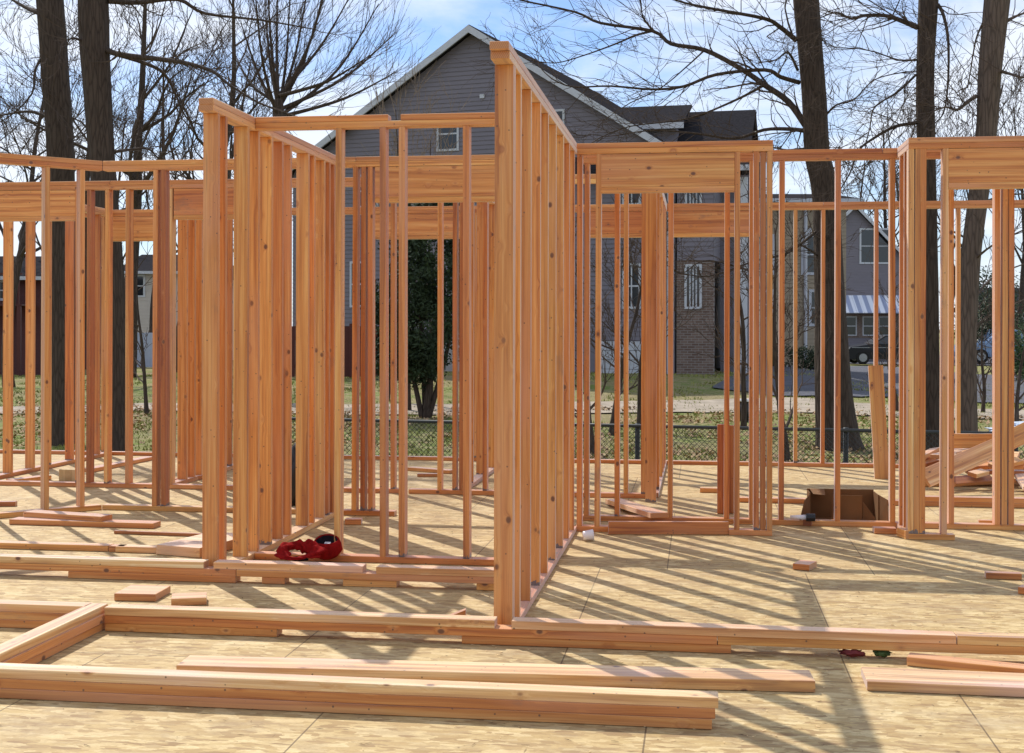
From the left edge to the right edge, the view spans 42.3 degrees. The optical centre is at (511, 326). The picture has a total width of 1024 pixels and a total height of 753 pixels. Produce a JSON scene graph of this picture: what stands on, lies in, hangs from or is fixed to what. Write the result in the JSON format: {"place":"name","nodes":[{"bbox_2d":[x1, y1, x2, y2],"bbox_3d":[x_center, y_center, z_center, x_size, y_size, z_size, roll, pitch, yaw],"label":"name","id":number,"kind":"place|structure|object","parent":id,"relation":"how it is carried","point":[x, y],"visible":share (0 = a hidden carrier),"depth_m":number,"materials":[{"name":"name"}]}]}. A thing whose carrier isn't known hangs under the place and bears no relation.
{"place":"outdoors","nodes":[
{"label":"outdoors","id":0,"kind":"place"},
{"bbox_2d":[0,330,1023,463],"bbox_3d":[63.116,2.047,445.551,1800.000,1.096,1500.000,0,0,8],"label":"ground","id":1,"kind":"structure","parent":0,"point":[706,389],"depth_m":29.19,"materials":[{"name":"green plant"}]},
{"bbox_2d":[0,261,86,375],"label":"house","id":2,"kind":"structure","parent":1,"relation":"on","point":[19,344],"depth_m":51.99,"materials":[{"name":"concrete"}]},
{"bbox_2d":[0,0,87,445],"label":"bare tree","id":3,"kind":"object","parent":1,"relation":"on","point":[58,118],"visible":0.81,"depth_m":24.77,"materials":[{"name":"brown plant"}]},
{"bbox_2d":[0,0,135,260],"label":"bare tree","id":4,"kind":"object","parent":1,"relation":"on","point":[31,178],"visible":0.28,"depth_m":58.52,"materials":[{"name":"brown plant"}]},
{"bbox_2d":[1,24,143,246],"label":"bare tree","id":5,"kind":"object","parent":1,"relation":"on","point":[37,241],"visible":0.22,"depth_m":79.69,"materials":[{"name":"brown plant"}]},
{"bbox_2d":[0,0,155,386],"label":"bare tree","id":6,"kind":"object","parent":1,"relation":"on","point":[18,261],"visible":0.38,"depth_m":40.23,"materials":[{"name":"brown plant"}]},
{"bbox_2d":[0,3,199,339],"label":"bare tree","id":7,"kind":"object","parent":1,"relation":"on","point":[87,175],"visible":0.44,"depth_m":46.00,"materials":[{"name":"brown plant"}]},
{"bbox_2d":[85,190,177,414],"bbox_3d":[-8.736,-0.576,30.329,2.960,5.366,4.471,0,0,-17],"label":"sapling","id":8,"kind":"object","parent":1,"relation":"on","point":[144,381],"visible":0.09,"depth_m":30.01,"materials":[{"name":"brown plant"}]},
{"bbox_2d":[0,0,266,377],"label":"bare tree","id":9,"kind":"object","parent":1,"relation":"on","point":[143,88],"visible":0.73,"depth_m":41.95,"materials":[{"name":"brown plant"}]},
{"bbox_2d":[124,255,233,332],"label":"house","id":10,"kind":"structure","parent":1,"relation":"on","point":[145,271],"depth_m":65.99,"materials":[{"name":"plastic"}]},
{"bbox_2d":[0,0,365,450],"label":"bare tree","id":11,"kind":"object","parent":1,"relation":"on","point":[94,48],"visible":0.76,"depth_m":22.82,"materials":[{"name":"brown plant"}]},
{"bbox_2d":[109,2,269,332],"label":"bare tree","id":12,"kind":"object","parent":1,"relation":"on","point":[151,302],"visible":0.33,"depth_m":61.74,"materials":[{"name":"brown plant"}]},
{"bbox_2d":[114,0,308,251],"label":"bare tree","id":13,"kind":"object","parent":1,"relation":"on","point":[231,153],"visible":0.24,"depth_m":59.27,"materials":[{"name":"brown plant"}]},
{"bbox_2d":[150,0,320,371],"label":"bare tree","id":14,"kind":"object","parent":1,"relation":"on","point":[188,176],"visible":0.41,"depth_m":43.23,"materials":[{"name":"brown plant"}]},
{"bbox_2d":[193,0,445,116],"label":"bare tree","id":15,"kind":"object","parent":1,"relation":"on","point":[284,92],"visible":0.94,"depth_m":33.26,"materials":[{"name":"brown plant"}]},
{"bbox_2d":[292,324,379,377],"bbox_3d":[-4.910,0.804,38.010,3.151,1.780,0.120,0,0,0],"label":"panel fence","id":16,"kind":"object","parent":1,"relation":"on","point":[348,351],"visible":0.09,"depth_m":38.00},
{"bbox_2d":[345,29,459,409],"bbox_3d":[-2.299,-2.456,30.991,2.788,9.089,2.257,0,0,28],"label":"sapling","id":17,"kind":"object","parent":1,"relation":"on","point":[409,384],"visible":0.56,"depth_m":30.86,"materials":[{"name":"plant"}]},
{"bbox_2d":[360,202,459,417],"bbox_3d":[-1.965,-0.541,29.495,3.263,5.388,2.726,0,0,8],"label":"evergreen tree","id":18,"kind":"object","parent":1,"relation":"on","point":[423,306],"visible":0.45,"depth_m":29.04,"materials":[{"name":"green plant"}]},
{"bbox_2d":[391,60,472,394],"bbox_3d":[-2.009,-2.307,32.066,2.139,8.638,2.050,0,0,8],"label":"sapling","id":19,"kind":"object","parent":1,"relation":"on","point":[428,110],"visible":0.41,"depth_m":31.97,"materials":[{"name":"brown plant"}]},
{"bbox_2d":[292,25,720,373],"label":"gable house","id":20,"kind":"structure","parent":1,"relation":"on","point":[462,46],"depth_m":41.99,"materials":[{"name":"grey plastic"}]},
{"bbox_2d":[601,341,640,373],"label":"garage door","id":21,"kind":"structure","parent":20,"relation":"in","point":[631,364],"depth_m":40.13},
{"bbox_2d":[0,401,1023,463],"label":"leaf litter","id":22,"kind":"object","parent":1,"relation":"on","point":[606,451],"visible":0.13,"depth_m":26.68,"materials":[{"name":"brown plant"}]},
{"bbox_2d":[575,217,641,454],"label":"sapling","id":23,"kind":"object","parent":22,"relation":"on","point":[592,449],"visible":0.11,"depth_m":22.51,"materials":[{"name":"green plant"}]},
{"bbox_2d":[575,193,685,435],"bbox_3d":[2.033,-0.683,26.437,2.727,5.856,3.507,0,0,32],"label":"sapling","id":24,"kind":"object","parent":1,"relation":"on","point":[622,354],"visible":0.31,"depth_m":26.06,"materials":[{"name":"brown plant"}]},
{"bbox_2d":[590,197,711,429],"bbox_3d":[2.417,-0.259,26.874,2.387,4.919,3.112,0,0,39],"label":"sapling","id":25,"kind":"object","parent":1,"relation":"on","point":[639,388],"visible":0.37,"depth_m":26.97,"materials":[{"name":"brown plant"}]},
{"bbox_2d":[292,417,1023,463],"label":"chain link fence","id":26,"kind":"object","parent":1,"relation":"on","point":[844,430],"visible":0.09,"depth_m":15.75,"materials":[{"name":"black metal"}]},
{"bbox_2d":[575,105,759,374],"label":"roofed wing","id":27,"kind":"structure","parent":1,"relation":"on","point":[689,341],"depth_m":39.47,"materials":[{"name":"grey brick"}]},
{"bbox_2d":[684,264,701,308],"bbox_3d":[5.386,-1.186,39.350,0.514,1.337,0.033,0,0,14],"label":"window","id":28,"kind":"structure","parent":27,"relation":"in","point":[697,299],"depth_m":39.35,"materials":[{"name":"white glass"}]},
{"bbox_2d":[458,0,966,450],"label":"bare tree","id":29,"kind":"object","parent":1,"relation":"on","point":[812,71],"visible":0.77,"depth_m":23.80,"materials":[{"name":"brown plant"}]},
{"bbox_2d":[666,128,847,425],"bbox_3d":[4.447,-0.929,27.628,4.216,6.229,3.550,0,0,-20],"label":"sapling","id":30,"kind":"object","parent":1,"relation":"on","point":[743,375],"visible":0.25,"depth_m":26.94,"materials":[{"name":"brown plant"}]},
{"bbox_2d":[691,184,833,461],"bbox_3d":[4.660,0.011,22.090,3.104,4.702,2.052,0,0,-31],"label":"sapling","id":31,"kind":"object","parent":1,"relation":"on","point":[775,359],"visible":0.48,"depth_m":21.84,"materials":[{"name":"brown plant"}]},
{"bbox_2d":[759,194,859,366],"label":"house","id":32,"kind":"structure","parent":1,"relation":"on","point":[808,336],"depth_m":49.98,"materials":[{"name":"beige plastic"}]},
{"bbox_2d":[846,210,898,359],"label":"house","id":33,"kind":"structure","parent":1,"relation":"on","point":[859,310],"depth_m":75.98,"materials":[{"name":"grey plastic"}]},
{"bbox_2d":[859,228,887,263],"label":"window","id":34,"kind":"structure","parent":33,"relation":"in","point":[865,238],"depth_m":75.98,"materials":[{"name":"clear glass"}]},
{"bbox_2d":[750,0,1023,450],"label":"bare tree","id":35,"kind":"object","parent":1,"relation":"on","point":[927,14],"visible":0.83,"depth_m":21.86,"materials":[{"name":"brown plant"}]},
{"bbox_2d":[825,79,976,246],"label":"bare tree","id":36,"kind":"object","parent":1,"relation":"on","point":[885,219],"visible":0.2,"depth_m":84.38,"materials":[{"name":"brown plant"}]},
{"bbox_2d":[851,74,976,246],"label":"bare tree","id":37,"kind":"object","parent":1,"relation":"on","point":[938,171],"visible":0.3,"depth_m":110.13,"materials":[{"name":"brown plant"}]},
{"bbox_2d":[862,29,1023,298],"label":"bare tree","id":38,"kind":"object","parent":1,"relation":"on","point":[1003,84],"visible":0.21,"depth_m":78.61,"materials":[{"name":"brown plant"}]},
{"bbox_2d":[869,0,1023,430],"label":"bare tree","id":39,"kind":"object","parent":1,"relation":"on","point":[994,23],"visible":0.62,"depth_m":20.86,"materials":[{"name":"brown plant"}]},
{"bbox_2d":[938,60,1023,324],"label":"bare tree","id":40,"kind":"object","parent":1,"relation":"on","point":[1021,288],"visible":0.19,"depth_m":89.77,"materials":[{"name":"brown plant"}]},
{"bbox_2d":[939,298,1023,411],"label":"sapling","id":41,"kind":"object","parent":1,"relation":"on","point":[982,391],"visible":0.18,"depth_m":29.97,"materials":[{"name":"plant"}]},
{"bbox_2d":[954,265,1023,361],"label":"evergreen shrub","id":42,"kind":"object","parent":1,"relation":"on","point":[1020,316],"visible":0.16,"depth_m":69.43,"materials":[{"name":"green plant"}]},
{"bbox_2d":[977,276,1023,421],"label":"sapling","id":43,"kind":"object","parent":1,"relation":"on","point":[1017,399],"visible":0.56,"depth_m":26.97,"materials":[{"name":"plant"}]},
{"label":"foundation","id":44,"kind":"structure","parent":1,"relation":"on","visible":0},
{"bbox_2d":[0,453,1023,752],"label":"floor","id":45,"kind":"structure","parent":44,"relation":"on","point":[852,575],"depth_m":6.86,"materials":[{"name":"beige wood"}]},
{"bbox_2d":[0,619,49,628],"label":"loose board","id":46,"kind":"object","parent":45,"relation":"on","point":[33,624],"depth_m":6.40,"materials":[{"name":"brown wood"}]},
{"bbox_2d":[0,611,65,620],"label":"loose board","id":47,"kind":"object","parent":46,"relation":"on","point":[35,616],"depth_m":6.39,"materials":[{"name":"brown wood"}]},
{"bbox_2d":[0,600,89,613],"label":"loose board","id":48,"kind":"object","parent":47,"relation":"on","point":[36,606],"visible":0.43,"depth_m":6.40,"materials":[{"name":"brown wood"}]},
{"bbox_2d":[0,153,101,517],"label":"framed wall","id":49,"kind":"structure","parent":45,"relation":"on","point":[79,166],"depth_m":10.31,"materials":[{"name":"brown wood"}]},
{"bbox_2d":[0,205,104,478],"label":"framed wall","id":50,"kind":"structure","parent":45,"relation":"on","point":[8,272],"depth_m":13.22,"materials":[{"name":"brown wood"}]},
{"bbox_2d":[0,540,113,550],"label":"loose board","id":51,"kind":"object","parent":45,"relation":"on","point":[73,546],"visible":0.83,"depth_m":8.64,"materials":[{"name":"brown wood"}]},
{"bbox_2d":[21,622,104,663],"bbox_3d":[-2.080,1.440,5.866,0.089,0.038,1.133,0,0,8],"label":"loose board","id":52,"kind":"object","parent":45,"relation":"on","point":[42,656],"visible":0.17,"depth_m":5.97,"materials":[{"name":"brown wood"}]},
{"bbox_2d":[1,613,103,662],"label":"loose board","id":53,"kind":"object","parent":52,"relation":"on","point":[56,640],"visible":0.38,"depth_m":5.89,"materials":[{"name":"brown wood"}]},
{"bbox_2d":[0,603,107,662],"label":"loose board","id":54,"kind":"object","parent":53,"relation":"on","point":[17,645],"visible":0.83,"depth_m":5.89,"materials":[{"name":"brown wood"}]},
{"bbox_2d":[9,517,160,528],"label":"loose board","id":55,"kind":"object","parent":45,"relation":"on","point":[107,523],"visible":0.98,"depth_m":9.64,"materials":[{"name":"brown wood"}]},
{"bbox_2d":[23,510,111,521],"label":"loose board","id":56,"kind":"object","parent":55,"relation":"on","point":[80,516],"visible":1,"depth_m":9.73,"materials":[{"name":"brown wood"}]},
{"bbox_2d":[114,585,170,600],"bbox_3d":[-1.995,1.440,7.149,0.226,0.038,0.235,0,0,5],"label":"plank offcut","id":57,"kind":"object","parent":45,"relation":"on","point":[143,593],"visible":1,"depth_m":7.07,"materials":[{"name":"brown wood"}]},
{"bbox_2d":[68,571,240,582],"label":"loose board","id":58,"kind":"object","parent":45,"relation":"on","point":[157,577],"visible":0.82,"depth_m":7.60,"materials":[{"name":"brown wood"}]},
{"bbox_2d":[0,563,236,575],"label":"loose board","id":59,"kind":"object","parent":58,"relation":"on","point":[209,570],"visible":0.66,"depth_m":7.63,"materials":[{"name":"brown wood"}]},
{"bbox_2d":[0,554,208,568],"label":"loose board","id":60,"kind":"object","parent":59,"relation":"on","point":[107,561],"visible":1,"depth_m":7.65,"materials":[{"name":"brown wood"}]},
{"bbox_2d":[105,623,281,636],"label":"loose board","id":61,"kind":"object","parent":45,"relation":"on","point":[193,630],"visible":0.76,"depth_m":6.28,"materials":[{"name":"brown wood"}]},
{"bbox_2d":[156,532,232,557],"bbox_3d":[-2.007,1.428,8.684,0.334,0.062,0.600,0,0,23],"label":"plank offcut","id":62,"kind":"object","parent":45,"relation":"on","point":[191,546],"visible":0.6,"depth_m":8.45,"materials":[{"name":"brown wood"}]},
{"bbox_2d":[102,158,295,513],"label":"framed wall","id":63,"kind":"structure","parent":45,"relation":"on","point":[161,169],"depth_m":10.46,"materials":[{"name":"brown wood"}]},
{"bbox_2d":[0,177,398,492],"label":"framed wall","id":64,"kind":"structure","parent":45,"relation":"on","point":[20,201],"depth_m":11.96,"materials":[{"name":"brown wood"}]},
{"bbox_2d":[175,220,232,483],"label":"framed wall","id":65,"kind":"structure","parent":45,"relation":"on","point":[190,363],"depth_m":12.47,"materials":[{"name":"brown wood"}]},
{"bbox_2d":[199,98,335,565],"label":"framed wall","id":66,"kind":"structure","parent":45,"relation":"on","point":[262,397],"depth_m":8.63,"materials":[{"name":"brown wood"}]},
{"bbox_2d":[274,539,326,560],"bbox_3d":[-1.282,1.361,8.018,0.310,0.134,0.195,0,0,8],"label":"fleece scarf","id":67,"kind":"object","parent":45,"relation":"on","point":[311,548],"visible":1,"depth_m":8.03,"materials":[{"name":"red fabric"}]},
{"bbox_2d":[314,534,342,559],"bbox_3d":[-1.142,1.367,8.193,0.179,0.108,0.176,0,17,8],"label":"red cap","id":68,"kind":"object","parent":45,"relation":"on","point":[331,546],"visible":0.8,"depth_m":8.15,"materials":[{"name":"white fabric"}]},
{"bbox_2d":[0,688,711,729],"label":"loose board","id":69,"kind":"object","parent":45,"relation":"on","point":[484,714],"visible":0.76,"depth_m":4.99,"materials":[{"name":"brown wood"}]},
{"bbox_2d":[0,678,714,718],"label":"loose board","id":70,"kind":"object","parent":69,"relation":"on","point":[482,703],"visible":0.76,"depth_m":4.99,"materials":[{"name":"brown wood"}]},
{"bbox_2d":[0,663,717,707],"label":"loose board","id":71,"kind":"object","parent":70,"relation":"on","point":[560,693],"visible":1,"depth_m":5.01,"materials":[{"name":"brown wood"}]},
{"bbox_2d":[343,579,399,587],"bbox_3d":[-0.793,1.442,7.468,0.308,0.038,0.089,0,0,8],"label":"spacer block","id":72,"kind":"object","parent":45,"relation":"on","point":[372,583],"depth_m":7.42,"materials":[{"name":"brown wood"}]},
{"bbox_2d":[236,569,493,583],"bbox_3d":[-0.825,1.404,7.466,1.488,0.038,0.089,0,0,8],"label":"loose board","id":73,"kind":"object","parent":72,"relation":"on","point":[368,575],"visible":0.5,"depth_m":7.42,"materials":[{"name":"brown wood"}]},
{"bbox_2d":[213,559,365,572],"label":"loose board","id":74,"kind":"object","parent":73,"relation":"on","point":[292,566],"visible":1,"depth_m":7.50,"materials":[{"name":"brown wood"}]},
{"bbox_2d":[376,564,493,576],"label":"loose board","id":75,"kind":"object","parent":73,"relation":"on","point":[435,570],"visible":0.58,"depth_m":7.37,"materials":[{"name":"brown wood"}]},
{"bbox_2d":[254,112,494,565],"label":"framed wall","id":76,"kind":"structure","parent":45,"relation":"on","point":[383,123],"depth_m":8.18,"materials":[{"name":"brown wood"}]},
{"bbox_2d":[344,155,494,515],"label":"framed wall","id":77,"kind":"structure","parent":45,"relation":"on","point":[436,179],"depth_m":10.22,"materials":[{"name":"brown wood"}]},
{"bbox_2d":[458,202,494,488],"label":"framed wall","id":78,"kind":"structure","parent":45,"relation":"on","point":[477,478],"depth_m":12.76,"materials":[{"name":"brown wood"}]},
{"bbox_2d":[176,655,814,691],"bbox_3d":[-0.086,1.440,5.496,2.626,0.046,0.170,0,0,5],"label":"loose board","id":79,"kind":"object","parent":45,"relation":"on","point":[679,677],"visible":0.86,"depth_m":5.44,"materials":[{"name":"brown wood"}]},
{"bbox_2d":[0,200,1023,469],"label":"framed wall","id":80,"kind":"structure","parent":45,"relation":"on","point":[698,220],"depth_m":14.02,"materials":[{"name":"brown wood"}]},
{"bbox_2d":[409,174,645,497],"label":"framed wall","id":81,"kind":"structure","parent":45,"relation":"on","point":[457,373],"depth_m":11.51,"materials":[{"name":"brown wood"}]},
{"bbox_2d":[490,41,576,624],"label":"framed wall","id":82,"kind":"structure","parent":45,"relation":"on","point":[534,327],"depth_m":6.88,"materials":[{"name":"brown wood"}]},
{"bbox_2d":[462,636,730,652],"bbox_3d":[0.381,1.445,6.056,1.225,0.038,0.089,0,0,8],"label":"loose board","id":83,"kind":"object","parent":45,"relation":"on","point":[625,645],"visible":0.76,"depth_m":6.01,"materials":[{"name":"brown wood"}]},
{"bbox_2d":[104,615,716,644],"bbox_3d":[-0.511,1.404,6.177,2.900,0.038,0.089,0,0,8],"label":"loose board","id":84,"kind":"object","parent":83,"relation":"on","point":[502,631],"visible":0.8,"depth_m":6.12,"materials":[{"name":"brown wood"}]},
{"bbox_2d":[104,604,496,628],"bbox_3d":[-1.010,1.365,6.245,1.890,0.038,0.089,0,0,8],"label":"loose board","id":85,"kind":"object","parent":84,"relation":"on","point":[404,619],"visible":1,"depth_m":6.21,"materials":[{"name":"brown wood"}]},
{"bbox_2d":[717,636,1023,654],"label":"loose board","id":86,"kind":"object","parent":83,"relation":"on","point":[892,646],"visible":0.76,"depth_m":5.84,"materials":[{"name":"brown wood"}]},
{"bbox_2d":[511,617,955,643],"bbox_3d":[0.976,1.369,5.964,1.964,0.038,0.089,0,0,8],"label":"loose board","id":87,"kind":"object","parent":86,"relation":"on","point":[762,631],"visible":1,"depth_m":5.93,"materials":[{"name":"brown wood"}]},
{"bbox_2d":[954,631,1023,646],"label":"loose board","id":88,"kind":"object","parent":86,"relation":"on","point":[989,639],"visible":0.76,"depth_m":5.77,"materials":[{"name":"brown wood"}]},
{"bbox_2d":[605,499,667,517],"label":"loose board","id":89,"kind":"object","parent":45,"relation":"on","point":[640,509],"visible":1,"depth_m":10.11,"materials":[{"name":"brown wood"}]},
{"bbox_2d":[645,193,666,501],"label":"framed wall","id":90,"kind":"structure","parent":45,"relation":"on","point":[655,397],"depth_m":10.76,"materials":[{"name":"brown wood"}]},
{"bbox_2d":[608,521,728,534],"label":"loose board","id":91,"kind":"object","parent":45,"relation":"on","point":[675,527],"visible":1,"depth_m":9.32,"materials":[{"name":"brown wood"}]},
{"bbox_2d":[576,140,772,535],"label":"framed wall","id":92,"kind":"structure","parent":45,"relation":"on","point":[675,167],"depth_m":9.33,"materials":[{"name":"brown wood"}]},
{"bbox_2d":[717,424,729,513],"bbox_3d":[1.657,1.115,10.375,0.095,0.700,0.038,0,0,8],"label":"upright offcut","id":93,"kind":"object","parent":45,"relation":"on","point":[720,468],"visible":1,"depth_m":10.36,"materials":[{"name":"brown wood"}]},
{"bbox_2d":[583,148,1023,530],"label":"framed wall","id":94,"kind":"structure","parent":45,"relation":"on","point":[1003,208],"depth_m":9.72,"materials":[{"name":"brown wood"}]},
{"bbox_2d":[800,489,887,520],"bbox_3d":[2.465,1.356,9.930,0.650,0.225,0.427,0,0,6],"label":"cardboard box","id":95,"kind":"object","parent":45,"relation":"on","point":[863,504],"visible":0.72,"depth_m":9.95,"materials":[{"name":"brown cardboard"}]},
{"bbox_2d":[868,365,887,478],"bbox_3d":[3.562,0.928,12.852,0.140,1.100,0.038,-2,-6,8],"label":"upright offcut","id":96,"kind":"object","parent":45,"relation":"on","point":[878,416],"visible":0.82,"depth_m":12.83,"materials":[{"name":"brown wood"}]},
{"bbox_2d":[897,140,906,527],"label":"framed wall","id":97,"kind":"structure","parent":45,"relation":"on","point":[902,152],"depth_m":9.52,"materials":[{"name":"brown wood"}]},
{"bbox_2d":[861,667,1023,696],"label":"loose board","id":98,"kind":"object","parent":45,"relation":"on","point":[1005,684],"visible":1,"depth_m":5.33,"materials":[{"name":"brown wood"}]},
{"bbox_2d":[906,136,1023,539],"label":"framed wall","id":99,"kind":"structure","parent":45,"relation":"on","point":[987,162],"depth_m":9.12,"materials":[{"name":"brown wood"}]},
{"bbox_2d":[907,652,1023,672],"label":"loose board","id":100,"kind":"object","parent":45,"relation":"on","point":[941,662],"visible":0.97,"depth_m":5.64,"materials":[{"name":"brown wood"}]},
{"bbox_2d":[954,475,991,486],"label":"loose board","id":101,"kind":"object","parent":45,"relation":"on","point":[965,480],"visible":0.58,"depth_m":11.89,"materials":[{"name":"brown wood"}]},
{"bbox_2d":[925,439,991,486],"bbox_3d":[4.013,1.198,11.746,0.924,0.165,0.039,-18,-28,-22],"label":"loose board","id":102,"kind":"object","parent":101,"relation":"on","point":[972,457],"visible":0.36,"depth_m":11.73,"materials":[{"name":"brown wood"}]},
{"bbox_2d":[0,397,1023,418],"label":"path","id":103,"kind":"structure","parent":0,"point":[711,404],"depth_m":31.19,"materials":[{"name":"beige concrete"}]},
{"bbox_2d":[0,0,1023,329],"label":"sky","id":104,"kind":"structure","parent":0,"point":[450,16],"materials":[{"name":"blue"}]},
{"bbox_2d":[713,365,1023,402],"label":"driveway","id":105,"kind":"structure","parent":0,"point":[858,373],"depth_m":37.67,"materials":[{"name":"concrete"}]},
{"bbox_2d":[850,355,1014,364],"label":"road","id":106,"kind":"structure","parent":0,"point":[885,362],"depth_m":71.23,"materials":[{"name":"grey asphalt"}]},
{"bbox_2d":[849,335,898,363],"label":"parked car","id":107,"kind":"object","parent":106,"relation":"on","point":[860,353],"visible":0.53,"depth_m":66.00,"materials":[{"name":"black paint"}]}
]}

